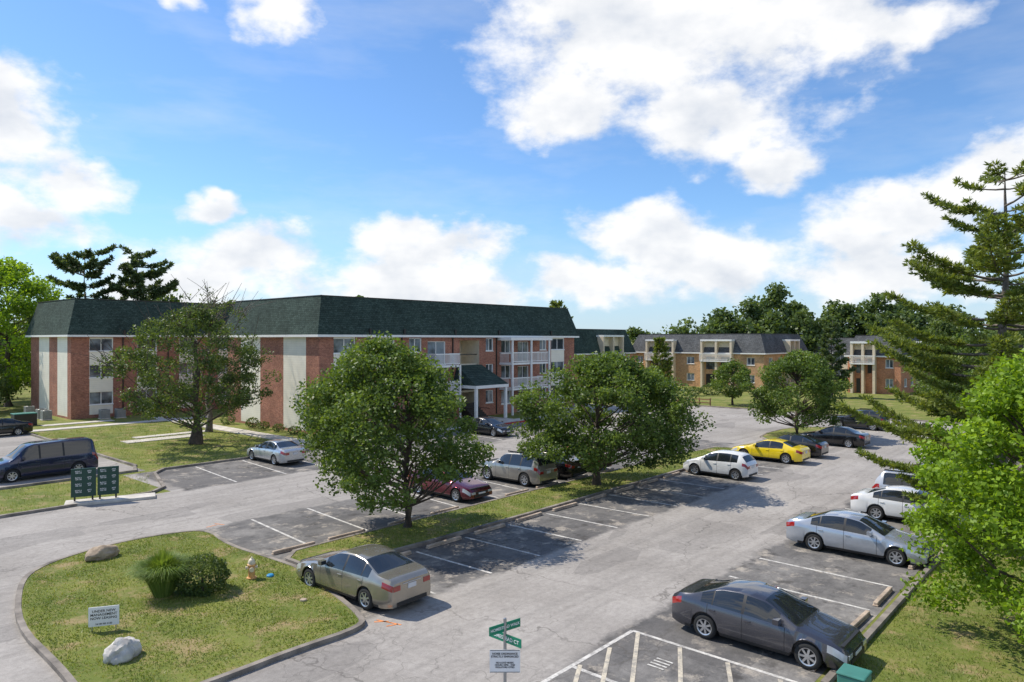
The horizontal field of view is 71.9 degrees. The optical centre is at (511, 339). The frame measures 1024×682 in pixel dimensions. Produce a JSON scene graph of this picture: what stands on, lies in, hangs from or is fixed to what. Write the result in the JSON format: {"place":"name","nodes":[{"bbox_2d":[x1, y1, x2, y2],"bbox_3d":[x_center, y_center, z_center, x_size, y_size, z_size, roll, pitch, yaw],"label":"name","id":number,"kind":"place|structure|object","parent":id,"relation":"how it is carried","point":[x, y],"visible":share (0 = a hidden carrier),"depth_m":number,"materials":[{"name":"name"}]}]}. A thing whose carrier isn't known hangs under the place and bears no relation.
{"place":"outdoors","nodes":[
{"label":"outdoors","id":0,"kind":"place"},
{"bbox_2d":[40,420,114,426],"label":"concrete path","id":1,"kind":"structure","parent":0,"point":[76,423],"depth_m":66.95,"materials":[{"name":"beige concrete"}]},
{"bbox_2d":[31,416,206,431],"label":"concrete path","id":2,"kind":"structure","parent":0,"point":[86,426],"depth_m":65.11,"materials":[{"name":"beige concrete"}]},
{"bbox_2d":[31,337,227,419],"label":"walls","id":3,"kind":"structure","parent":0,"point":[64,384],"depth_m":72.97,"materials":[{"name":"red brick"}]},
{"bbox_2d":[25,298,234,336],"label":"mansard roof","id":4,"kind":"structure","parent":3,"relation":"on","point":[77,317],"depth_m":73.53,"materials":[{"name":"green"}]},
{"bbox_2d":[122,330,209,407],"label":"downpipes","id":5,"kind":"object","parent":3,"relation":"attached to","point":[124,331],"visible":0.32,"depth_m":73.75,"materials":[{"name":"white metal"}]},
{"bbox_2d":[120,434,203,443],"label":"concrete path","id":6,"kind":"structure","parent":0,"point":[157,439],"depth_m":56.16,"materials":[{"name":"beige concrete"}]},
{"bbox_2d":[132,430,204,438],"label":"concrete path","id":7,"kind":"structure","parent":0,"point":[158,435],"depth_m":58.35,"materials":[{"name":"beige concrete"}]},
{"bbox_2d":[151,416,316,445],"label":"concrete path","id":8,"kind":"structure","parent":0,"point":[248,432],"depth_m":60.14,"materials":[{"name":"beige concrete"}]},
{"bbox_2d":[370,414,559,439],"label":"concrete path","id":9,"kind":"structure","parent":0,"point":[511,420],"depth_m":68.28,"materials":[{"name":"grey concrete"}]},
{"bbox_2d":[488,416,510,420],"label":"concrete path","id":10,"kind":"structure","parent":0,"point":[499,418],"depth_m":70.86,"materials":[{"name":"grey concrete"}]},
{"bbox_2d":[460,354,487,418],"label":"entrance stairs","id":11,"kind":"structure","parent":10,"relation":"on","point":[469,409],"depth_m":71.73,"materials":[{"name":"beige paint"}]},
{"bbox_2d":[454,364,508,417],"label":"entrance portico","id":12,"kind":"structure","parent":10,"relation":"on","point":[477,377],"depth_m":70.29,"materials":[{"name":"green"}]},
{"bbox_2d":[0,404,1019,681],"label":"asphalt road","id":13,"kind":"structure","parent":0,"point":[566,600],"depth_m":26.10,"materials":[{"name":"grey asphalt"}]},
{"bbox_2d":[0,418,32,434],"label":"parked car","id":14,"kind":"object","parent":13,"relation":"on","point":[12,426],"visible":1,"depth_m":58.52,"materials":[{"name":"paint"}]},
{"bbox_2d":[0,437,97,482],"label":"parked van","id":15,"kind":"object","parent":13,"relation":"on","point":[43,457],"visible":0.95,"depth_m":40.78,"materials":[{"name":"paint"}]},
{"bbox_2d":[0,465,136,489],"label":"kerb","id":16,"kind":"structure","parent":13,"relation":"on","point":[56,481],"depth_m":39.06,"materials":[{"name":"concrete"}]},
{"bbox_2d":[15,530,364,681],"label":"grass island","id":17,"kind":"structure","parent":13,"relation":"on","point":[62,670],"depth_m":19.87,"materials":[{"name":"plant"}]},
{"bbox_2d":[85,545,119,561],"bbox_3d":[-14.821,7.663,25.481,0.796,0.493,1.236,0,0,35],"label":"landscape boulder","id":18,"kind":"object","parent":17,"relation":"on","point":[101,552],"visible":1,"depth_m":25.26,"materials":[{"name":"beige stone"}]},
{"bbox_2d":[88,605,118,631],"bbox_3d":[-11.053,7.560,19.109,0.740,0.660,0.051,0,0,-18],"label":"notice sign","id":19,"kind":"object","parent":17,"relation":"on","point":[103,615],"visible":1,"depth_m":19.09,"materials":[{"name":"white paint"}]},
{"bbox_2d":[103,636,141,664],"bbox_3d":[-9.633,7.634,17.504,0.740,0.532,0.874,0,0,16],"label":"landscape boulder","id":20,"kind":"object","parent":17,"relation":"on","point":[120,650],"visible":1,"depth_m":17.27,"materials":[{"name":"stone"}]},
{"bbox_2d":[118,546,200,597],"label":"ornamental grass","id":21,"kind":"object","parent":17,"relation":"on","point":[160,573],"depth_m":21.41,"materials":[{"name":"green plant"}]},
{"bbox_2d":[175,552,231,596],"bbox_3d":[-9.709,7.351,22.114,1.720,1.298,1.719,0,0,0],"label":"round shrub","id":22,"kind":"object","parent":17,"relation":"on","point":[219,582],"visible":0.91,"depth_m":21.76,"materials":[{"name":"green plant"}]},
{"bbox_2d":[245,557,257,579],"bbox_3d":[-8.592,7.540,23.282,0.380,0.700,0.360,0,0,-23],"label":"fire hydrant","id":23,"kind":"object","parent":17,"relation":"on","point":[251,566],"visible":1,"depth_m":23.21,"materials":[{"name":"metal"}]},
{"bbox_2d":[247,439,305,464],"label":"parked car","id":24,"kind":"object","parent":13,"relation":"on","point":[276,451],"visible":0.97,"depth_m":45.12,"materials":[{"name":"paint"}]},
{"bbox_2d":[0,414,569,517],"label":"kerb","id":25,"kind":"structure","parent":13,"relation":"on","point":[159,480],"depth_m":38.00,"materials":[{"name":"concrete"}]},
{"bbox_2d":[271,541,314,554],"bbox_3d":[-8.286,7.929,26.824,0.160,0.130,1.800,0,0,43],"label":"wheel stop","id":26,"kind":"object","parent":13,"relation":"on","point":[283,550],"visible":0.89,"depth_m":26.66,"materials":[{"name":"concrete"}]},
{"bbox_2d":[327,529,364,540],"bbox_3d":[-6.695,7.929,28.622,0.160,0.130,1.800,0,0,41],"label":"wheel stop","id":27,"kind":"object","parent":13,"relation":"on","point":[346,534],"visible":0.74,"depth_m":28.55,"materials":[{"name":"concrete"}]},
{"bbox_2d":[296,544,430,609],"bbox_3d":[-4.805,7.266,22.343,4.852,1.456,2.150,0,0,40],"label":"parked car","id":28,"kind":"object","parent":13,"relation":"on","point":[370,576],"visible":0.98,"depth_m":21.27,"materials":[{"name":"paint"}]},
{"bbox_2d":[387,515,419,525],"bbox_3d":[-4.707,7.929,30.869,0.160,0.130,1.800,0,0,41],"label":"wheel stop","id":29,"kind":"object","parent":13,"relation":"on","point":[402,520],"visible":0.7,"depth_m":30.65,"materials":[{"name":"concrete"}]},
{"bbox_2d":[426,536,461,548],"bbox_3d":[-2.646,7.929,27.576,0.160,0.130,1.800,0,0,42],"label":"wheel stop","id":30,"kind":"object","parent":13,"relation":"on","point":[443,542],"visible":1,"depth_m":27.45,"materials":[{"name":"concrete"}]},
{"bbox_2d":[429,506,458,514],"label":"wheel stop","id":31,"kind":"object","parent":13,"relation":"on","point":[443,510],"visible":0.74,"depth_m":32.61,"materials":[{"name":"concrete"}]},
{"bbox_2d":[407,468,491,501],"bbox_3d":[-3.279,7.266,36.281,4.852,1.456,2.150,0,0,42],"label":"parked car","id":32,"kind":"object","parent":13,"relation":"on","point":[458,491],"visible":0.5,"depth_m":34.94,"materials":[{"name":"paint"}]},
{"bbox_2d":[463,417,513,436],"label":"parked car","id":33,"kind":"object","parent":13,"relation":"on","point":[494,427],"visible":0.67,"depth_m":58.52,"materials":[{"name":"paint"}]},
{"bbox_2d":[473,523,505,534],"bbox_3d":[-0.925,7.929,29.525,0.160,0.130,1.800,0,0,43],"label":"wheel stop","id":34,"kind":"object","parent":13,"relation":"on","point":[491,528],"visible":1,"depth_m":29.46,"materials":[{"name":"concrete"}]},
{"bbox_2d":[489,618,520,681],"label":"street name sign","id":35,"kind":"object","parent":13,"relation":"on","point":[504,661],"visible":1,"depth_m":12.95,"materials":[{"name":"metal"}]},
{"bbox_2d":[285,447,731,564],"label":"grass island","id":36,"kind":"structure","parent":13,"relation":"on","point":[415,542],"depth_m":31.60,"materials":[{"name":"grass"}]},
{"bbox_2d":[289,330,496,527],"bbox_3d":[-5.443,3.816,29.716,8.743,8.403,7.813,0,0,39],"label":"pear tree","id":37,"kind":"object","parent":36,"relation":"on","point":[354,375],"visible":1,"depth_m":28.05,"materials":[{"name":"green plant"}]},
{"bbox_2d":[507,349,716,484],"bbox_3d":[5.105,4.275,38.674,10.823,7.495,9.009,0,0,0],"label":"pear tree","id":38,"kind":"object","parent":36,"relation":"on","point":[671,411],"visible":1,"depth_m":36.59,"materials":[{"name":"green plant"}]},
{"bbox_2d":[478,450,557,486],"bbox_3d":[0.253,7.100,39.832,4.702,1.787,2.180,0,0,41],"label":"parked suv","id":39,"kind":"object","parent":13,"relation":"on","point":[514,466],"visible":0.88,"depth_m":38.64,"materials":[{"name":"paint"}]},
{"bbox_2d":[515,512,542,522],"bbox_3d":[0.771,7.929,31.496,0.160,0.130,1.800,0,0,40],"label":"wheel stop","id":40,"kind":"object","parent":13,"relation":"on","point":[528,517],"visible":1,"depth_m":31.38,"materials":[{"name":"concrete"}]},
{"bbox_2d":[197,434,929,681],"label":"parking line markings","id":41,"kind":"object","parent":13,"relation":"on","point":[634,664],"visible":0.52,"depth_m":18.47,"materials":[{"name":"white paint"}]},
{"bbox_2d":[552,502,577,511],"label":"wheel stop","id":42,"kind":"object","parent":13,"relation":"on","point":[564,506],"visible":1,"depth_m":33.34,"materials":[{"name":"concrete"}]},
{"bbox_2d":[544,450,586,478],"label":"parked car","id":43,"kind":"object","parent":13,"relation":"on","point":[565,470],"visible":0.2,"depth_m":40.01,"materials":[{"name":"paint"}]},
{"bbox_2d":[585,493,606,501],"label":"wheel stop","id":44,"kind":"object","parent":13,"relation":"on","point":[595,497],"visible":1,"depth_m":35.30,"materials":[{"name":"concrete"}]},
{"bbox_2d":[683,450,757,479],"bbox_3d":[12.200,7.235,41.413,4.052,1.517,2.020,0,0,42],"label":"parked car","id":45,"kind":"object","parent":13,"relation":"on","point":[735,465],"visible":1,"depth_m":40.49,"materials":[{"name":"paint"}]},
{"bbox_2d":[672,578,865,669],"bbox_3d":[6.657,7.281,18.611,4.652,1.426,2.100,0,0,41],"label":"parked car","id":46,"kind":"object","parent":13,"relation":"on","point":[764,615],"visible":0.99,"depth_m":18.01,"materials":[{"name":"paint"}]},
{"bbox_2d":[731,438,809,463],"bbox_3d":[17.112,7.280,46.814,4.752,1.427,2.150,0,0,42],"label":"parked car","id":47,"kind":"object","parent":13,"relation":"on","point":[784,451],"visible":0.88,"depth_m":45.78,"materials":[{"name":"paint"}]},
{"bbox_2d":[756,434,828,455],"bbox_3d":[19.382,7.281,49.078,4.652,1.426,2.100,0,0,41],"label":"parked car","id":48,"kind":"object","parent":13,"relation":"on","point":[817,447],"visible":0.38,"depth_m":47.74,"materials":[{"name":"paint"}]},
{"bbox_2d":[800,426,869,447],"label":"parked car","id":49,"kind":"object","parent":13,"relation":"on","point":[848,437],"visible":0.75,"depth_m":52.39,"materials":[{"name":"paint"}]},
{"bbox_2d":[830,408,889,430],"bbox_3d":[31.125,7.100,63.256,4.702,1.787,2.180,0,0,42],"label":"parked suv","id":50,"kind":"object","parent":13,"relation":"on","point":[847,420],"visible":0.45,"depth_m":62.49,"materials":[{"name":"paint"}]},
{"bbox_2d":[851,610,870,627],"bbox_3d":[9.732,7.929,19.829,0.160,0.130,1.800,0,0,43],"label":"wheel stop","id":51,"kind":"object","parent":13,"relation":"on","point":[857,622],"visible":0.58,"depth_m":19.89,"materials":[{"name":"concrete"}]},
{"bbox_2d":[786,509,935,566],"bbox_3d":[12.980,7.266,26.436,4.852,1.456,2.150,0,0,41],"label":"parked car","id":52,"kind":"object","parent":13,"relation":"on","point":[852,531],"visible":0.92,"depth_m":25.95,"materials":[{"name":"paint"}]},
{"bbox_2d":[873,586,892,606],"bbox_3d":[11.455,7.929,21.776,0.160,0.130,1.800,0,0,41],"label":"wheel stop","id":53,"kind":"object","parent":13,"relation":"on","point":[883,596],"visible":1,"depth_m":21.65,"materials":[{"name":"concrete"}]},
{"bbox_2d":[851,485,969,528],"bbox_3d":[17.661,7.266,30.973,4.852,1.456,2.150,0,0,41],"label":"parked car","id":54,"kind":"object","parent":13,"relation":"on","point":[890,501],"visible":0.52,"depth_m":31.06,"materials":[{"name":"paint"}]},
{"bbox_2d":[872,468,952,501],"bbox_3d":[19.591,7.100,33.004,4.702,1.787,2.180,0,0,42],"label":"parked suv","id":55,"kind":"object","parent":13,"relation":"on","point":[885,477],"visible":0.04,"depth_m":33.50,"materials":[{"name":"paint"}]},
{"bbox_2d":[0,342,1023,681],"bbox_3d":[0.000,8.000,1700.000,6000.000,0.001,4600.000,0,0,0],"label":"ground","id":56,"kind":"structure","parent":0,"point":[962,642],"depth_m":34.17,"materials":[{"name":"green plant"}]},
{"bbox_2d":[0,363,18,405],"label":"oak tree","id":57,"kind":"object","parent":56,"relation":"on","point":[4,389],"visible":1,"depth_m":77.07,"materials":[{"name":"green plant"}]},
{"bbox_2d":[0,293,27,391],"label":"oak tree","id":58,"kind":"object","parent":56,"relation":"on","point":[22,331],"visible":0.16,"depth_m":96.33,"materials":[{"name":"green plant"}]},
{"bbox_2d":[10,412,36,425],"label":"refuse container","id":59,"kind":"object","parent":56,"relation":"on","point":[29,416],"visible":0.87,"depth_m":65.08,"materials":[{"name":"teal metal"}]},
{"bbox_2d":[0,256,69,406],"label":"oak tree","id":60,"kind":"object","parent":56,"relation":"on","point":[20,302],"visible":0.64,"depth_m":81.68,"materials":[{"name":"green plant"}]},
{"bbox_2d":[40,410,52,420],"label":"air conditioner unit","id":61,"kind":"object","parent":56,"relation":"on","point":[45,415],"visible":1,"depth_m":69.73,"materials":[{"name":"metal"}]},
{"bbox_2d":[22,432,137,466],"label":"kerb","id":62,"kind":"structure","parent":56,"relation":"on","point":[98,454],"depth_m":47.40,"materials":[{"name":"concrete"}]},
{"bbox_2d":[46,243,129,299],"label":"pine tree","id":63,"kind":"object","parent":56,"relation":"on","point":[70,264],"visible":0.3,"depth_m":94.63,"materials":[{"name":"green plant"}]},
{"bbox_2d":[98,409,110,419],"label":"air conditioner unit","id":64,"kind":"object","parent":56,"relation":"on","point":[104,413],"visible":1,"depth_m":70.75,"materials":[{"name":"metal"}]},
{"bbox_2d":[64,466,155,505],"bbox_3d":[-19.826,7.140,34.905,3.900,1.720,1.000,0,0,-28],"label":"directory sign","id":65,"kind":"object","parent":56,"relation":"on","point":[83,482],"visible":1,"depth_m":34.59,"materials":[{"name":"metal"}]},
{"bbox_2d":[114,408,126,417],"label":"air conditioner unit","id":66,"kind":"object","parent":56,"relation":"on","point":[119,412],"visible":0.99,"depth_m":71.71,"materials":[{"name":"metal"}]},
{"bbox_2d":[0,422,264,514],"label":"grass","id":67,"kind":"structure","parent":56,"relation":"on","point":[132,453],"depth_m":51.60,"materials":[{"name":"green plant"}]},
{"bbox_2d":[108,244,178,301],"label":"pine tree","id":68,"kind":"object","parent":56,"relation":"on","point":[140,290],"visible":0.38,"depth_m":96.76,"materials":[{"name":"green plant"}]},
{"bbox_2d":[69,286,281,444],"bbox_3d":[-24.367,1.819,53.501,11.577,12.460,15.944,0,0,0],"label":"maple tree","id":69,"kind":"object","parent":56,"relation":"on","point":[184,324],"visible":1,"depth_m":52.11,"materials":[{"name":"green plant"}]},
{"bbox_2d":[154,277,273,431],"bbox_3d":[-25.571,1.193,60.198,10.204,13.657,8.771,0,0,31],"label":"maple tree","id":70,"kind":"object","parent":56,"relation":"on","point":[210,414],"visible":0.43,"depth_m":60.80,"materials":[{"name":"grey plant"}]},
{"bbox_2d":[219,413,236,423],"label":"round shrub","id":71,"kind":"object","parent":56,"relation":"on","point":[226,420],"visible":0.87,"depth_m":66.14,"materials":[{"name":"green plant"}]},
{"bbox_2d":[245,417,259,427],"bbox_3d":[-23.533,7.508,63.934,1.360,0.984,1.298,0,0,0],"label":"round shrub","id":72,"kind":"object","parent":56,"relation":"on","point":[253,424],"visible":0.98,"depth_m":63.86,"materials":[{"name":"green plant"}]},
{"bbox_2d":[257,421,269,429],"bbox_3d":[-22.013,7.619,62.631,1.226,0.762,1.214,0,0,0],"label":"round shrub","id":73,"kind":"object","parent":56,"relation":"on","point":[263,426],"visible":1,"depth_m":62.52,"materials":[{"name":"green plant"}]},
{"bbox_2d":[272,423,284,431],"bbox_3d":[-20.162,7.609,60.979,1.204,0.781,1.283,0,0,0],"label":"round shrub","id":74,"kind":"object","parent":56,"relation":"on","point":[276,429],"visible":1,"depth_m":60.81,"materials":[{"name":"green plant"}]},
{"bbox_2d":[228,337,573,433],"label":"walls","id":75,"kind":"structure","parent":56,"relation":"on","point":[294,361],"depth_m":66.57,"materials":[{"name":"red brick"}]},
{"bbox_2d":[221,295,578,337],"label":"mansard roof","id":76,"kind":"structure","parent":75,"relation":"on","point":[323,316],"depth_m":66.08,"materials":[{"name":"green"}]},
{"bbox_2d":[367,329,551,419],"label":"downpipes","id":77,"kind":"object","parent":75,"relation":"attached to","point":[370,331],"visible":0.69,"depth_m":70.22,"materials":[{"name":"white metal"}]},
{"bbox_2d":[426,338,552,423],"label":"balconies","id":78,"kind":"structure","parent":75,"relation":"attached to","point":[455,358],"depth_m":75.13,"materials":[{"name":"white wood"}]},
{"bbox_2d":[0,282,1023,383],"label":"distant trees","id":79,"kind":"object","parent":56,"relation":"on","point":[764,314],"visible":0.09,"depth_m":143.90,"materials":[{"name":"green plant"}]},
{"bbox_2d":[548,299,572,317],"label":"pine tree","id":80,"kind":"object","parent":56,"relation":"on","point":[555,303],"visible":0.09,"depth_m":117.52,"materials":[{"name":"green plant"}]},
{"bbox_2d":[596,335,624,386],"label":"balcony dormers","id":81,"kind":"object","parent":56,"relation":"on","point":[611,341],"visible":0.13,"depth_m":114.64,"materials":[{"name":"beige"}]},
{"bbox_2d":[651,336,673,379],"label":"pine tree","id":82,"kind":"object","parent":56,"relation":"on","point":[660,346],"visible":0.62,"depth_m":111.44,"materials":[{"name":"green plant"}]},
{"bbox_2d":[686,386,701,395],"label":"round shrub","id":83,"kind":"object","parent":56,"relation":"on","point":[693,388],"visible":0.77,"depth_m":99.70,"materials":[{"name":"green plant"}]},
{"bbox_2d":[700,383,721,394],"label":"round shrub","id":84,"kind":"object","parent":56,"relation":"on","point":[710,391],"visible":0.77,"depth_m":100.58,"materials":[{"name":"green plant"}]},
{"bbox_2d":[645,339,799,387],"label":"balcony dormers","id":85,"kind":"object","parent":56,"relation":"on","point":[712,361],"visible":0.55,"depth_m":118.29,"materials":[{"name":"beige"}]},
{"bbox_2d":[708,358,755,404],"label":"pear tree","id":86,"kind":"object","parent":56,"relation":"on","point":[742,376],"visible":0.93,"depth_m":85.25,"materials":[{"name":"green plant"}]},
{"bbox_2d":[659,403,963,423],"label":"kerb","id":87,"kind":"structure","parent":56,"relation":"on","point":[795,411],"depth_m":80.71,"materials":[{"name":"concrete"}]},
{"bbox_2d":[836,663,871,681],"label":"utility box","id":88,"kind":"object","parent":56,"relation":"on","point":[845,672],"visible":1,"depth_m":14.96,"materials":[{"name":"metal"}]},
{"bbox_2d":[849,341,927,393],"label":"balcony dormers","id":89,"kind":"object","parent":56,"relation":"on","point":[862,346],"visible":0.45,"depth_m":104.31,"materials":[{"name":"beige"}]},
{"bbox_2d":[821,465,1023,681],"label":"kerb","id":90,"kind":"structure","parent":56,"relation":"on","point":[877,625],"depth_m":20.32,"materials":[{"name":"concrete"}]},
{"bbox_2d":[829,159,1023,535],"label":"pine tree","id":91,"kind":"object","parent":56,"relation":"on","point":[999,244],"visible":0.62,"depth_m":28.36,"materials":[{"name":"green plant"}]},
{"bbox_2d":[833,532,1023,681],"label":"grass","id":92,"kind":"structure","parent":56,"relation":"on","point":[968,625],"depth_m":18.54,"materials":[{"name":"green plant"}]},
{"bbox_2d":[908,318,971,397],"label":"oak tree","id":93,"kind":"object","parent":56,"relation":"on","point":[943,328],"visible":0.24,"depth_m":91.29,"materials":[{"name":"green plant"}]},
{"bbox_2d":[910,333,988,403],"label":"oak tree","id":94,"kind":"object","parent":56,"relation":"on","point":[975,360],"visible":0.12,"depth_m":75.55,"materials":[{"name":"green plant"}]},
{"bbox_2d":[898,348,1023,644],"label":"sweetgum tree","id":95,"kind":"object","parent":56,"relation":"on","point":[991,494],"visible":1,"depth_m":17.98,"materials":[{"name":"green plant"}]},
{"bbox_2d":[946,362,983,405],"bbox_3d":[40.237,4.810,57.758,7.239,6.422,6.439,0,0,0],"label":"oak tree","id":96,"kind":"object","parent":56,"relation":"on","point":[955,396],"visible":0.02,"depth_m":58.98,"materials":[{"name":"green plant"}]},
{"bbox_2d":[958,330,1023,371],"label":"oak tree","id":97,"kind":"object","parent":56,"relation":"on","point":[994,332],"visible":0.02,"depth_m":80.19,"materials":[{"name":"green plant"}]},
{"bbox_2d":[0,0,1023,333],"label":"sky","id":98,"kind":"structure","parent":0,"point":[649,165],"materials":[{"name":"blue"}]},
{"bbox_2d":[574,354,632,385],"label":"walls","id":99,"kind":"structure","parent":0,"point":[631,355],"depth_m":109.62,"materials":[{"name":"orange brick"}]},
{"bbox_2d":[574,329,635,354],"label":"mansard roof","id":100,"kind":"structure","parent":99,"relation":"on","point":[586,342],"depth_m":112.32,"materials":[{"name":"green"}]},
{"bbox_2d":[633,353,803,388],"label":"walls","id":101,"kind":"structure","parent":0,"point":[688,368],"depth_m":119.33,"materials":[{"name":"beige brick"}]},
{"bbox_2d":[633,333,808,354],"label":"mansard roof","id":102,"kind":"structure","parent":101,"relation":"on","point":[757,343],"depth_m":117.88,"materials":[{"name":"grey"}]},
{"bbox_2d":[760,427,826,439],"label":"grass island","id":103,"kind":"structure","parent":0,"point":[775,433],"depth_m":60.39,"materials":[{"name":"plant"}]},
{"bbox_2d":[738,348,853,433],"bbox_3d":[23.456,4.378,57.451,8.100,7.296,9.001,0,0,36],"label":"pear tree","id":104,"kind":"object","parent":103,"relation":"on","point":[815,375],"visible":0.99,"depth_m":56.44,"materials":[{"name":"green plant"}]},
{"bbox_2d":[814,353,847,376],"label":"walls","id":105,"kind":"structure","parent":0,"point":[843,365],"depth_m":136.85,"materials":[{"name":"beige paint"}]},
{"bbox_2d":[813,337,853,353],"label":"mansard roof","id":106,"kind":"structure","parent":105,"relation":"on","point":[847,340],"depth_m":137.15,"materials":[{"name":"grey"}]},
{"bbox_2d":[817,320,857,397],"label":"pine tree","id":107,"kind":"object","parent":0,"point":[833,329],"visible":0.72,"depth_m":96.22,"materials":[{"name":"green plant"}]},
{"bbox_2d":[848,357,933,394],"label":"walls","id":108,"kind":"structure","parent":0,"point":[889,372],"depth_m":103.28,"materials":[{"name":"orange brick"}]},
{"bbox_2d":[844,335,932,356],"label":"mansard roof","id":109,"kind":"structure","parent":108,"relation":"on","point":[863,338],"depth_m":104.75,"materials":[{"name":"grey tile"}]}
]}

